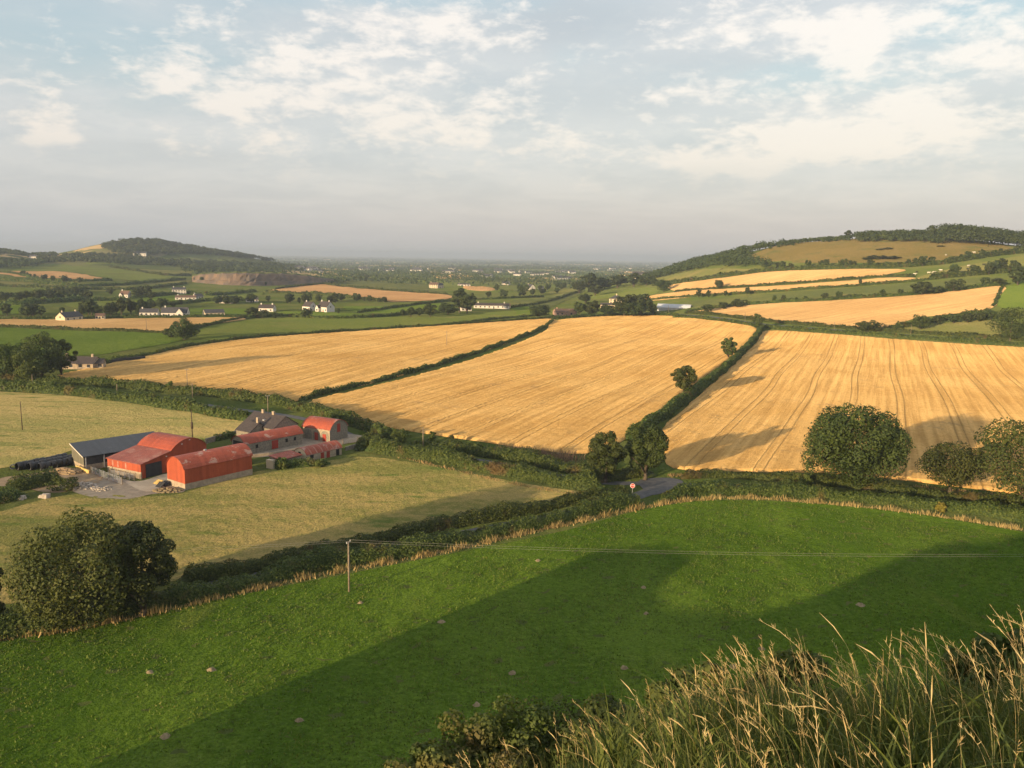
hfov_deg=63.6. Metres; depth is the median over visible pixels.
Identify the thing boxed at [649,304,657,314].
tree
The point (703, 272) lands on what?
grass field
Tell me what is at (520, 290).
tree
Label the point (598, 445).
hedgerow tree
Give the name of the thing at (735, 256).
woodland
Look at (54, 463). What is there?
silage bale
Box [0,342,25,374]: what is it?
garden tree
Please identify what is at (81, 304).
tree
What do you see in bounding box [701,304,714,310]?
tree
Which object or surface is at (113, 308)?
tree
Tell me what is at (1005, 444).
ash tree
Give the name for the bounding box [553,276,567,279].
distant house
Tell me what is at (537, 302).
hedgerow
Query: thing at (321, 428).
stone barn
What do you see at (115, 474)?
metal gate
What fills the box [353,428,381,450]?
hedgerow
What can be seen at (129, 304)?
tree
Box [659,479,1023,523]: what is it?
hedgerow
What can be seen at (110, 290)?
tree
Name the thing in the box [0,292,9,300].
tree
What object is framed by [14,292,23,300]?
tree
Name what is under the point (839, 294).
tree
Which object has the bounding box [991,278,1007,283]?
tree
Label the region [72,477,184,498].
farmyard
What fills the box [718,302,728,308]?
tree
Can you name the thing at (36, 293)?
tree
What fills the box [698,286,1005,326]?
wheat field
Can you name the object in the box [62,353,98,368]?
house
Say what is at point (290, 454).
shed
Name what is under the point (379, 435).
bush
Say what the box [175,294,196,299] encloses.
house
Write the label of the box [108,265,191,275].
hedgerow
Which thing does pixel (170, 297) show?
grass field
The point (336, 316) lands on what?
hedgerow
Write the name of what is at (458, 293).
tree
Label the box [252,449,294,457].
wall
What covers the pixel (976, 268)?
tree
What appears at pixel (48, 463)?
silage bale
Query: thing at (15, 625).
hedgerow
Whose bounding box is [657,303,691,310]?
white roofed shed
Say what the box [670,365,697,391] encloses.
hedgerow tree
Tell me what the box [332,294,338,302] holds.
tree
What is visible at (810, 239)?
woodland
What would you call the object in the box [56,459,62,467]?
silage bale
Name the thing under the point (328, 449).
shed
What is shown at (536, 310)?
tree
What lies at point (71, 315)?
house
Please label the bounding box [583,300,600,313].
tree
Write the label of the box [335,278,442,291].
grass field
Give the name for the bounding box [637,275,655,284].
tree
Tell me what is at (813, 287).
hedgerow
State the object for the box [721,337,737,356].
hedgerow tree
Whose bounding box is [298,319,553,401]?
hedgerow
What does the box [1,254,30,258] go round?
grass field
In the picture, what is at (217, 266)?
woodland
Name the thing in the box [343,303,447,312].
grass field
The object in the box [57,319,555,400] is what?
wheat field
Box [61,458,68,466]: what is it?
silage bale
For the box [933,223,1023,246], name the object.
woodland
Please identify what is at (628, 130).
sky
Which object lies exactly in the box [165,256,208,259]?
grass field
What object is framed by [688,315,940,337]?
lane
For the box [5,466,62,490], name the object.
hedgerow
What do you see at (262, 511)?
meadow field
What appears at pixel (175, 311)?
house
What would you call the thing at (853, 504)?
verge grass
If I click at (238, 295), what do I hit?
grass field
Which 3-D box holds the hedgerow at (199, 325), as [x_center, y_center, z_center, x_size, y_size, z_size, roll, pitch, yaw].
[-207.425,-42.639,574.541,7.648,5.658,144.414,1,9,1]
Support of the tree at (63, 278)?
on the ground at (280, 303)
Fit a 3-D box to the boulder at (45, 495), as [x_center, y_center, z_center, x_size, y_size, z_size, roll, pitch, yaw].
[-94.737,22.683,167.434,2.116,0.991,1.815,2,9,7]
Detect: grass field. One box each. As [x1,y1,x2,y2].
[0,280,191,287]
[0,286,50,292]
[0,305,20,314]
[0,327,182,355]
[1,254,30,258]
[13,264,172,279]
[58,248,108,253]
[65,301,135,307]
[84,261,128,264]
[135,294,191,301]
[140,269,191,273]
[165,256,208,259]
[189,308,253,314]
[197,309,552,339]
[202,292,262,302]
[218,256,279,262]
[278,311,367,316]
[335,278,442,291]
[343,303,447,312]
[413,279,499,291]
[509,289,584,306]
[511,306,531,314]
[548,288,577,295]
[589,287,658,298]
[656,268,751,280]
[683,278,994,307]
[750,238,1010,262]
[900,320,1001,335]
[917,255,1023,278]
[997,282,1023,307]
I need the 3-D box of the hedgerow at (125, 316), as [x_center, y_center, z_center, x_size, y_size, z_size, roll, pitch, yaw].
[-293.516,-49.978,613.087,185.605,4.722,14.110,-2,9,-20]
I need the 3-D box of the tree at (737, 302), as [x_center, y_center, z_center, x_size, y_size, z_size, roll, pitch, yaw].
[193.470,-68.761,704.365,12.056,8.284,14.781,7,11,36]
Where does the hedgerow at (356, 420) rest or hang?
on the ground at (280, 303)
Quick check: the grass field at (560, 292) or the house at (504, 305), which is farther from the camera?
the grass field at (560, 292)
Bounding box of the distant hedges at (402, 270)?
[29,252,679,287]
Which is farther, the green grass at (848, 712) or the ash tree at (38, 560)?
the ash tree at (38, 560)
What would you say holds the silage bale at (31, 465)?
on the ground at (280, 303)
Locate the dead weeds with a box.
[487,441,585,462]
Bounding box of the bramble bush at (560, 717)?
[479,695,600,767]
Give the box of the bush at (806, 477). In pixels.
[794,472,813,484]
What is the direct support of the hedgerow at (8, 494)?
on the ground at (280, 303)
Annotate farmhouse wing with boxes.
[235,417,262,435]
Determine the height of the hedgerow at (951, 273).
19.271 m
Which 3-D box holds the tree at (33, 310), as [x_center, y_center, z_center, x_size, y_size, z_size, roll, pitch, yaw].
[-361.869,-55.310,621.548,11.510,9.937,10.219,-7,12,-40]
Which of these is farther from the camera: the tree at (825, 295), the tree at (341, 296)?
the tree at (341, 296)
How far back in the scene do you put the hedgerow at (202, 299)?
811.74 m
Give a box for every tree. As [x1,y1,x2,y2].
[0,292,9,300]
[0,304,12,315]
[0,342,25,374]
[0,348,49,379]
[0,505,147,631]
[0,567,5,614]
[12,294,19,300]
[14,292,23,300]
[14,331,68,375]
[18,304,35,316]
[23,290,30,298]
[24,304,37,315]
[31,291,42,298]
[35,305,45,314]
[46,339,77,374]
[55,286,64,291]
[56,291,65,297]
[59,275,67,281]
[78,299,92,314]
[78,306,86,314]
[83,290,92,296]
[85,298,98,314]
[89,305,102,312]
[97,520,179,616]
[103,303,118,314]
[105,287,115,294]
[115,297,126,314]
[125,300,135,313]
[130,290,141,295]
[132,302,142,314]
[135,285,151,294]
[144,292,157,297]
[146,300,152,307]
[155,298,164,309]
[162,328,175,336]
[168,317,200,339]
[214,295,221,302]
[231,295,241,303]
[244,307,258,314]
[245,293,257,302]
[257,310,268,317]
[285,294,290,303]
[287,293,294,302]
[299,308,312,316]
[301,293,312,300]
[315,294,322,300]
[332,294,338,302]
[338,293,345,300]
[406,307,415,316]
[414,308,422,315]
[421,303,437,316]
[438,303,459,314]
[450,288,467,311]
[459,293,476,313]
[517,288,523,295]
[522,285,529,290]
[528,304,550,316]
[571,281,586,292]
[574,301,583,313]
[578,293,592,301]
[580,273,598,291]
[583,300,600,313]
[586,430,626,482]
[588,285,603,294]
[596,277,614,288]
[599,304,617,314]
[610,275,628,287]
[612,294,634,315]
[620,302,648,315]
[623,272,641,286]
[623,421,668,479]
[632,293,652,315]
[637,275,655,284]
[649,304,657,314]
[655,280,672,291]
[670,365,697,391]
[696,289,701,296]
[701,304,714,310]
[714,280,723,287]
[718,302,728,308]
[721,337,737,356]
[731,299,747,306]
[752,313,765,327]
[800,402,915,488]
[820,293,828,298]
[835,291,842,297]
[838,258,848,263]
[844,230,852,235]
[851,320,886,331]
[910,281,932,294]
[912,314,930,328]
[915,441,989,493]
[917,256,928,265]
[926,225,935,231]
[929,286,942,293]
[933,315,943,324]
[944,279,965,290]
[945,313,961,322]
[948,264,961,271]
[960,313,974,322]
[968,417,1023,507]
[969,265,980,272]
[974,312,986,320]
[980,277,991,284]
[984,263,994,274]
[984,310,997,318]
[985,306,1023,340]
[988,259,1001,268]
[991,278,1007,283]
[1000,258,1007,266]
[1008,266,1023,284]
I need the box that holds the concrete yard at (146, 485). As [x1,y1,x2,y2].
[125,473,166,490]
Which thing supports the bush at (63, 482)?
on the ground at (280, 303)
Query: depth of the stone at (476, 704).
92.59 m
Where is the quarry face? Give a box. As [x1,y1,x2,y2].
[192,271,334,285]
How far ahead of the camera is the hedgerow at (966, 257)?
857.47 m
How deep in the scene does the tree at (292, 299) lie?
827.15 m
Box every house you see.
[55,310,82,319]
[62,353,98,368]
[76,358,105,369]
[95,313,105,318]
[119,289,131,297]
[133,251,146,255]
[139,307,159,315]
[161,306,189,315]
[172,286,185,293]
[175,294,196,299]
[193,293,203,298]
[202,309,224,314]
[258,303,275,311]
[302,300,315,310]
[315,300,334,311]
[429,282,438,287]
[474,302,509,308]
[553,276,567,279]
[553,307,576,315]
[609,294,623,302]
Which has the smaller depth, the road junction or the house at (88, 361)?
the road junction
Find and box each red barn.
[106,432,205,478]
[165,443,252,489]
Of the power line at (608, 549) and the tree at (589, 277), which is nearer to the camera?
the power line at (608, 549)
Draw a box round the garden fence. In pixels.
[106,356,144,362]
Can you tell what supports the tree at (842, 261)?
on the ground at (280, 303)
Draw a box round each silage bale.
[15,462,23,469]
[22,460,28,468]
[27,462,35,469]
[37,462,45,470]
[45,461,51,469]
[50,460,57,467]
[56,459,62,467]
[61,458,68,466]
[67,457,73,465]
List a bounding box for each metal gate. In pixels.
[91,467,122,484]
[109,469,134,480]
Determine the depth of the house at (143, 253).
2082.83 m
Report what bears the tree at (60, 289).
on the ground at (280, 303)
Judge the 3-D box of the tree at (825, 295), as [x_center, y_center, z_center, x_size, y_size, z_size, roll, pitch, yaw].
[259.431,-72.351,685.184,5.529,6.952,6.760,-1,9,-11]
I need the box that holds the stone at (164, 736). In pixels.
[159,733,169,739]
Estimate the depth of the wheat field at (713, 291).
786.88 m
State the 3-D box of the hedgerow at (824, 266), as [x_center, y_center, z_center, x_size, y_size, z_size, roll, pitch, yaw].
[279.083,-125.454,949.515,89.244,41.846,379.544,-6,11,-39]
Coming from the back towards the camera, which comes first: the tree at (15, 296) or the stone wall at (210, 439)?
the tree at (15, 296)
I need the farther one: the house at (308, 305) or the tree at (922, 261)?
the tree at (922, 261)
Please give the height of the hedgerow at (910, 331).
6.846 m
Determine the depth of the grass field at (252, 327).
591.87 m
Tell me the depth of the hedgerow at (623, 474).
189.80 m
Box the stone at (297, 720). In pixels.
[295,718,303,722]
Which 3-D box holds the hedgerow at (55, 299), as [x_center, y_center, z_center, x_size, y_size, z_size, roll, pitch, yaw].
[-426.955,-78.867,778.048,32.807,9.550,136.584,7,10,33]
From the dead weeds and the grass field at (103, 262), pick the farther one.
the grass field at (103, 262)
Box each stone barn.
[231,425,303,453]
[301,416,348,441]
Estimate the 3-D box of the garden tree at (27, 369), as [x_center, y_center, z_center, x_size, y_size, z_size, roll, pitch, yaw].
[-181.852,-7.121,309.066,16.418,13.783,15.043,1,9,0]
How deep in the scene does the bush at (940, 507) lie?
166.71 m
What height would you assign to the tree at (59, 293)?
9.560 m
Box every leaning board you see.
[155,481,164,487]
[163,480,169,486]
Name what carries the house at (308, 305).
on the ground at (280, 303)
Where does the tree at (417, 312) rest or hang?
on the ground at (280, 303)
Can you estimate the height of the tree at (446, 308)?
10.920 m
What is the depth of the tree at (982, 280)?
689.00 m
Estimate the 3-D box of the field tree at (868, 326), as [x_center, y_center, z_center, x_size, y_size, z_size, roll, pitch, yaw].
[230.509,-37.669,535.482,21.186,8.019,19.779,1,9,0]
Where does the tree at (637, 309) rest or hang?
on the ground at (280, 303)
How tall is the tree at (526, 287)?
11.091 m
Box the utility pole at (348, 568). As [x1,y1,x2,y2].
[346,541,350,591]
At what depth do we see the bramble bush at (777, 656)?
18.14 m
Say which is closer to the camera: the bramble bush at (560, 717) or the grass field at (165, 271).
the bramble bush at (560, 717)
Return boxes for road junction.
[638,478,682,494]
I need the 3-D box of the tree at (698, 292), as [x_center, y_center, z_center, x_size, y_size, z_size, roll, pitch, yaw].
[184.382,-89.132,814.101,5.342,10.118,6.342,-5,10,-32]
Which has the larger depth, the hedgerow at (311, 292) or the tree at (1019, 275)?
the hedgerow at (311, 292)
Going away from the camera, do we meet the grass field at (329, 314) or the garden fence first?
the garden fence
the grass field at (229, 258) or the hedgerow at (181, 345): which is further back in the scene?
the grass field at (229, 258)
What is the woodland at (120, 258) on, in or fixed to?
on the grass field at (103, 262)
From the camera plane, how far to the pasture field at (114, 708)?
109.96 m
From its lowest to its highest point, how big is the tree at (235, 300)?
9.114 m
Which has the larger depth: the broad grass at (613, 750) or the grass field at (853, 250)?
the grass field at (853, 250)
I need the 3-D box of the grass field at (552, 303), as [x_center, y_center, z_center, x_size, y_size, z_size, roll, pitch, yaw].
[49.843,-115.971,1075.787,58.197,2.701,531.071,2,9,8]
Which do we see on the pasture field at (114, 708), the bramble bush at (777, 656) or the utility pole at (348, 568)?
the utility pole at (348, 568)
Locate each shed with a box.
[69,431,153,469]
[268,450,302,460]
[294,440,342,459]
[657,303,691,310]
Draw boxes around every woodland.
[0,248,58,256]
[0,256,44,267]
[36,251,209,265]
[100,237,272,260]
[177,258,306,273]
[642,238,783,277]
[767,234,852,248]
[851,229,948,242]
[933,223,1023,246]
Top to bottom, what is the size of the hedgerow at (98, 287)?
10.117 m
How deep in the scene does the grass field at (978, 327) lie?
534.87 m
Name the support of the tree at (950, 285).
on the ground at (280, 303)
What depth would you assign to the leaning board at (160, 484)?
176.09 m
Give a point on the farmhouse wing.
(245, 427)
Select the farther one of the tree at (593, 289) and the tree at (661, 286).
the tree at (593, 289)
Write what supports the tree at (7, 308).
on the ground at (280, 303)
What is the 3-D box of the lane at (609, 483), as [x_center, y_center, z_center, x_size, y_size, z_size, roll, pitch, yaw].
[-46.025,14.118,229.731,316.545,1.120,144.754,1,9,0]
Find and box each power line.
[358,542,1023,556]
[365,540,818,553]
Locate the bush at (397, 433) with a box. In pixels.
[391,428,410,442]
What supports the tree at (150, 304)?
on the ground at (280, 303)
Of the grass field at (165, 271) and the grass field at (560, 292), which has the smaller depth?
the grass field at (560, 292)
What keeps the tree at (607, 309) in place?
on the ground at (280, 303)
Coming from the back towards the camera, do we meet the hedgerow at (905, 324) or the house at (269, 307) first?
the house at (269, 307)
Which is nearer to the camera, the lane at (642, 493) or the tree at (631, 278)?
the lane at (642, 493)
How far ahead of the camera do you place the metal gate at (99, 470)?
181.16 m
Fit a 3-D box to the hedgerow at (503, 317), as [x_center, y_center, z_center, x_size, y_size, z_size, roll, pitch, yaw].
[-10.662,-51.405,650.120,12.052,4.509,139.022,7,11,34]
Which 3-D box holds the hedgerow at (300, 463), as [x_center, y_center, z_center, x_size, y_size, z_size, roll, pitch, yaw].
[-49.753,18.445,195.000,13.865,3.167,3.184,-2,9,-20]
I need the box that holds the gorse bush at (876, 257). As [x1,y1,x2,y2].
[867,255,885,258]
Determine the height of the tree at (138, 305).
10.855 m
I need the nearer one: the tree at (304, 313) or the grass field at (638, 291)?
the tree at (304, 313)
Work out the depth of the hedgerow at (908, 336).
516.60 m
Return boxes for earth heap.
[49,467,82,474]
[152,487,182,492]
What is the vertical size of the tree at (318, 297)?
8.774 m
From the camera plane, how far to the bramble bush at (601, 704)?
23.45 m
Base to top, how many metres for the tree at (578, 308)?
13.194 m
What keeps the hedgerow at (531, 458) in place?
on the ground at (280, 303)
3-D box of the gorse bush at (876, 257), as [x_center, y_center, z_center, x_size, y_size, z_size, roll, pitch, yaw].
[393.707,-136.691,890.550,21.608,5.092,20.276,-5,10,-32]
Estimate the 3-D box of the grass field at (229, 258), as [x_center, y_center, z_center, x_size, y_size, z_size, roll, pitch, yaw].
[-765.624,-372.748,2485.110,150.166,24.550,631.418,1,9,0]
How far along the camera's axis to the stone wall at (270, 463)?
192.75 m
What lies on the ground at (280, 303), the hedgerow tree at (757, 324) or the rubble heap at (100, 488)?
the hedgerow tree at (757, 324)
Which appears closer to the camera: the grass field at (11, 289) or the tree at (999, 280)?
the tree at (999, 280)
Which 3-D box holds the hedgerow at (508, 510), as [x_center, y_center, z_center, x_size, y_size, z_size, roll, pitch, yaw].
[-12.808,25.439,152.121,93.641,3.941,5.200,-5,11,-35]
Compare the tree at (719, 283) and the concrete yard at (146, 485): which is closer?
the concrete yard at (146, 485)
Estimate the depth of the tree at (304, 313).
640.97 m
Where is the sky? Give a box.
[0,0,1023,260]
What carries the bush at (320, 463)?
on the meadow field at (262, 511)
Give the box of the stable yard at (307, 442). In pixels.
[253,434,361,456]
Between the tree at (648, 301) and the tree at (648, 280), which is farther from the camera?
the tree at (648, 280)
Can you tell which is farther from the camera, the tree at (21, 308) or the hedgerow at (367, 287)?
the hedgerow at (367, 287)
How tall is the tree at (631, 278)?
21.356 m
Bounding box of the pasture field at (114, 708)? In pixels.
[0,500,1023,767]
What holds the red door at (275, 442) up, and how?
in the stone barn at (270, 439)
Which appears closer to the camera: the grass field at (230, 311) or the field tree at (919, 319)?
the field tree at (919, 319)
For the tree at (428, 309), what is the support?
on the ground at (280, 303)
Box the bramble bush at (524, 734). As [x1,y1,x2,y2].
[461,692,577,767]
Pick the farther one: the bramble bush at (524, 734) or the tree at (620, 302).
the tree at (620, 302)
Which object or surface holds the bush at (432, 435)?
on the ground at (280, 303)
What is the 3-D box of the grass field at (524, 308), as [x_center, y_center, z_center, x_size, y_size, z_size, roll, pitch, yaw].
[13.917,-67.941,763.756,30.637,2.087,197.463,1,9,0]
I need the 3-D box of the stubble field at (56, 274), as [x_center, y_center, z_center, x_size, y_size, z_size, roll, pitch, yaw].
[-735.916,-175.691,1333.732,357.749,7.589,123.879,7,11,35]
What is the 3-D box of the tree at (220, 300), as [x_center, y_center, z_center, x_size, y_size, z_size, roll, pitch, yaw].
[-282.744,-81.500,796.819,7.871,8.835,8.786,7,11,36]
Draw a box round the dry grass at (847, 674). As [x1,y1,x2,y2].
[443,605,1023,767]
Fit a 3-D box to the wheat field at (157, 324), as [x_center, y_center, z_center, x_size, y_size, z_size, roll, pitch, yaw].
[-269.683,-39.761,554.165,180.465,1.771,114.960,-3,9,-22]
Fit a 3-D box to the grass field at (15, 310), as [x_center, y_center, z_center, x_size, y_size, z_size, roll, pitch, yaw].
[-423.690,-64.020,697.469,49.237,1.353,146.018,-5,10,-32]
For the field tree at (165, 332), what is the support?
on the ground at (280, 303)
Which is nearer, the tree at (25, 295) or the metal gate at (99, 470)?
the metal gate at (99, 470)
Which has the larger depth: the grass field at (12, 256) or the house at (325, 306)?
the grass field at (12, 256)
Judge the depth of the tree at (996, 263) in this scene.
756.56 m
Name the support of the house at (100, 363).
on the ground at (280, 303)
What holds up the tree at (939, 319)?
on the ground at (280, 303)
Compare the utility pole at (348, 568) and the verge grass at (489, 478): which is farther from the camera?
the verge grass at (489, 478)
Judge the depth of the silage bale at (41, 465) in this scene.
186.35 m
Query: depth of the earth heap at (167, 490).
172.85 m
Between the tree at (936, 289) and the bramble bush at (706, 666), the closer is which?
the bramble bush at (706, 666)
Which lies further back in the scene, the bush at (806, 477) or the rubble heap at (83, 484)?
the bush at (806, 477)
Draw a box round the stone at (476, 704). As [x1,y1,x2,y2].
[473,701,480,706]
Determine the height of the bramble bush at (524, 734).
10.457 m
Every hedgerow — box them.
[0,270,113,281]
[0,276,186,285]
[0,281,187,289]
[0,294,126,304]
[0,314,243,318]
[0,324,162,332]
[0,372,401,441]
[0,378,248,420]
[0,486,28,503]
[0,490,645,640]
[1,285,88,296]
[5,257,104,262]
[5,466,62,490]
[105,316,550,363]
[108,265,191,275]
[130,288,256,297]
[155,297,245,305]
[158,258,280,264]
[176,484,630,586]
[178,314,247,329]
[213,430,234,440]
[245,311,446,318]
[263,289,386,301]
[274,457,330,468]
[275,282,448,294]
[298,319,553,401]
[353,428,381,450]
[357,295,543,312]
[365,436,605,490]
[407,438,598,476]
[450,313,550,322]
[511,291,580,307]
[551,311,679,318]
[597,466,655,482]
[625,325,764,440]
[650,278,927,299]
[652,259,941,285]
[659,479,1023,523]
[673,314,1023,346]
[674,273,915,291]
[679,468,1023,508]
[684,282,1005,312]
[684,310,1023,340]
[884,307,991,328]
[927,265,1023,279]
[941,247,1023,263]
[991,284,1003,306]
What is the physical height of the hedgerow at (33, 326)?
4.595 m
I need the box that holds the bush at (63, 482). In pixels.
[44,476,78,490]
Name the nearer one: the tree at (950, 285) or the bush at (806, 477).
the bush at (806, 477)
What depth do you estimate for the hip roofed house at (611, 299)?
869.61 m
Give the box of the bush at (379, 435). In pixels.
[368,434,383,442]
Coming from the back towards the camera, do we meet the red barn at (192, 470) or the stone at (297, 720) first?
the red barn at (192, 470)
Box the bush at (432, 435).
[429,431,436,440]
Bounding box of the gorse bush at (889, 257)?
[883,256,901,258]
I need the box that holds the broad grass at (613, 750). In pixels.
[544,643,1023,767]
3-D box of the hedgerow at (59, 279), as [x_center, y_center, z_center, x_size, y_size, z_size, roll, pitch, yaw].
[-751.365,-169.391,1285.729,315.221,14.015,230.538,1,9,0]
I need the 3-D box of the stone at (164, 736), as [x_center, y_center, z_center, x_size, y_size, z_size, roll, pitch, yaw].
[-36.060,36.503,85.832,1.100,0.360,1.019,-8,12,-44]
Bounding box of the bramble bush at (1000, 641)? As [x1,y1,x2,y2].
[940,626,1023,709]
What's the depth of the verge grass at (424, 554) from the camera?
131.89 m
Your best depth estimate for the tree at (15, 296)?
784.61 m
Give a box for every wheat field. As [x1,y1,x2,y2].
[0,317,244,330]
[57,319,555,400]
[309,315,756,453]
[646,277,919,299]
[662,330,1023,494]
[668,269,904,290]
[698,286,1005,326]
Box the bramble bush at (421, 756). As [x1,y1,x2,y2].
[380,741,467,767]
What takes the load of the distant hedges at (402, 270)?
on the ground at (280, 303)
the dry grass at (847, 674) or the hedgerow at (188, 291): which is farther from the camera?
the hedgerow at (188, 291)
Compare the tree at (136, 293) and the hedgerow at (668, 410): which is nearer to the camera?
the hedgerow at (668, 410)
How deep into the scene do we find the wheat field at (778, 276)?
847.48 m
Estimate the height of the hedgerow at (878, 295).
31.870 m
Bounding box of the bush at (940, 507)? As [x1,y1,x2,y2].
[935,501,946,512]
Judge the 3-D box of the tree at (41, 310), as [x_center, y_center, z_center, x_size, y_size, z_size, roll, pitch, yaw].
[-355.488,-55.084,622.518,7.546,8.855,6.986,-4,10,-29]
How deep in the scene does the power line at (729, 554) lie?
121.91 m
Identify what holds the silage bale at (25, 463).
on the ground at (280, 303)
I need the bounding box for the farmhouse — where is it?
[245,409,298,430]
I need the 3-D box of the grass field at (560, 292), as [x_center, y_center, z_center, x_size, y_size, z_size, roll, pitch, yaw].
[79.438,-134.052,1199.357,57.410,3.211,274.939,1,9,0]
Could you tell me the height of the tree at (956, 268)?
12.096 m
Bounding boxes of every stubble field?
[0,271,101,278]
[269,284,451,301]
[463,285,494,290]
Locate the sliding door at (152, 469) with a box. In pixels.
[145,461,161,477]
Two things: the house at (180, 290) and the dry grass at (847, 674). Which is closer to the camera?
the dry grass at (847, 674)
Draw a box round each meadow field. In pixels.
[0,392,242,467]
[0,457,583,603]
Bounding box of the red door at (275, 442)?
[272,440,277,448]
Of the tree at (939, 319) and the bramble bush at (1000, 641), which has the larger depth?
the tree at (939, 319)
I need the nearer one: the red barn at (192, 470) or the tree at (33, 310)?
the red barn at (192, 470)
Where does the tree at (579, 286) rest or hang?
on the ground at (280, 303)
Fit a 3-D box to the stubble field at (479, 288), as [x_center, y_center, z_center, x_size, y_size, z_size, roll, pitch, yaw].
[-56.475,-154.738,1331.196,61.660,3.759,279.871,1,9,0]
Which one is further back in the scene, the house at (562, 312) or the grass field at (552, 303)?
the grass field at (552, 303)
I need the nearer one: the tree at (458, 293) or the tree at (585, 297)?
the tree at (458, 293)
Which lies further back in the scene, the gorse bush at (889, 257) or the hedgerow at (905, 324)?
the gorse bush at (889, 257)
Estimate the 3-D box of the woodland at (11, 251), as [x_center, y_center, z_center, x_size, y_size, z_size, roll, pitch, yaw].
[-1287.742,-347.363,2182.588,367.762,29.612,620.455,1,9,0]
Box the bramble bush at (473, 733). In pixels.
[424,708,538,767]
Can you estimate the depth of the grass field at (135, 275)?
1474.77 m
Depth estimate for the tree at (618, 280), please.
1184.77 m
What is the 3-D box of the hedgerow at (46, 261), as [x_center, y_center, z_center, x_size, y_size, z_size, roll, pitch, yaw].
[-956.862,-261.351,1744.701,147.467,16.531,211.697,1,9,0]
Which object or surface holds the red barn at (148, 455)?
on the ground at (280, 303)
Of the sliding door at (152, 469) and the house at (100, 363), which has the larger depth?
the house at (100, 363)
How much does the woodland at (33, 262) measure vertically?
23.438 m
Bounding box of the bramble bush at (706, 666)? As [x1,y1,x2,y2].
[627,661,743,729]
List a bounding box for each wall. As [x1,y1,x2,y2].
[76,465,89,472]
[205,430,235,443]
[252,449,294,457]
[266,459,274,468]
[345,444,355,450]
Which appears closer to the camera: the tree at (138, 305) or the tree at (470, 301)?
the tree at (138, 305)
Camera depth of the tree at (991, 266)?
749.59 m
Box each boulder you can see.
[18,495,26,499]
[38,493,50,498]
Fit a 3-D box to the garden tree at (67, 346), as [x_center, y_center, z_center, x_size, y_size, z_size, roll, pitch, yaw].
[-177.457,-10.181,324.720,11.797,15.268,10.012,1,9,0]
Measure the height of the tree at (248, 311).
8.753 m
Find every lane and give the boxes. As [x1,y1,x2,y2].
[84,490,650,606]
[127,394,740,485]
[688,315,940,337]
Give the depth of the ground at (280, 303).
277.34 m
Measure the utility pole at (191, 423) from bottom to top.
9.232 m
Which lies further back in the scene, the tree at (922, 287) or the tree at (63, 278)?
the tree at (63, 278)
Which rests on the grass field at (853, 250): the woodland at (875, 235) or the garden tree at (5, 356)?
the woodland at (875, 235)
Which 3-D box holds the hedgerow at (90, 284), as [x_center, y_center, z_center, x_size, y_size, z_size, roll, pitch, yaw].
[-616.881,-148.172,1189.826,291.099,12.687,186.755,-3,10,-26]
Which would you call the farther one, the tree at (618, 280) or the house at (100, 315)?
the tree at (618, 280)
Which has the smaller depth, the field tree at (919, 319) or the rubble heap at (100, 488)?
the rubble heap at (100, 488)
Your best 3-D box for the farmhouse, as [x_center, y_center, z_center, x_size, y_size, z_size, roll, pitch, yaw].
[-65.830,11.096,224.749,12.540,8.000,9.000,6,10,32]
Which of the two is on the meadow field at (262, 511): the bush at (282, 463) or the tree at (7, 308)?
the bush at (282, 463)
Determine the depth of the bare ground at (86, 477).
180.48 m
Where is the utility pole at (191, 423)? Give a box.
[191,410,192,436]
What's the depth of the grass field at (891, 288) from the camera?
728.82 m
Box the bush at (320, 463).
[315,459,325,466]
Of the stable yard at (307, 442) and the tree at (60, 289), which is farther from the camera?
the tree at (60, 289)
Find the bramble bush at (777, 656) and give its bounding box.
[736,648,854,707]
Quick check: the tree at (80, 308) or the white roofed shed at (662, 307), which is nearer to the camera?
the tree at (80, 308)
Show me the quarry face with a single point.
(246, 278)
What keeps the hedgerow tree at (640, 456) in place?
on the ground at (280, 303)
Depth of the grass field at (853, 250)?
959.54 m
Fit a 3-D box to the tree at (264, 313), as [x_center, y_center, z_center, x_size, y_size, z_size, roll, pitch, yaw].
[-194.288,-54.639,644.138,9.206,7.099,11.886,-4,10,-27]
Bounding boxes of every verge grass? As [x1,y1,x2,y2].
[0,499,679,640]
[399,457,571,493]
[667,471,1017,497]
[675,493,1022,530]
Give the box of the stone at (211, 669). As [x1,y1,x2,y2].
[207,667,215,671]
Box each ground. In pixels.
[0,237,1023,767]
[0,470,102,492]
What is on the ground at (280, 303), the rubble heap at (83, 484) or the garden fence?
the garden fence
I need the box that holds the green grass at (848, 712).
[464,669,1023,767]
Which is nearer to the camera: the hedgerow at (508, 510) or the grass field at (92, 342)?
the hedgerow at (508, 510)
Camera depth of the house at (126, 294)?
879.41 m
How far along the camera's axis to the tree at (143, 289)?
893.08 m
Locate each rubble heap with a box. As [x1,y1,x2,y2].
[56,481,98,489]
[91,486,111,491]
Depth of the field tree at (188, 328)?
463.81 m
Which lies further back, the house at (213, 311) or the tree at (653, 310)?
the tree at (653, 310)
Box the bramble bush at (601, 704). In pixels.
[552,693,638,763]
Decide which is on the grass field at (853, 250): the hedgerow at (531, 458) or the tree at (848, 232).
the tree at (848, 232)
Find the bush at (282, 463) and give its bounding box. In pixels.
[275,457,289,469]
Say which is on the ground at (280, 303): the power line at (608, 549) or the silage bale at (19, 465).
the silage bale at (19, 465)

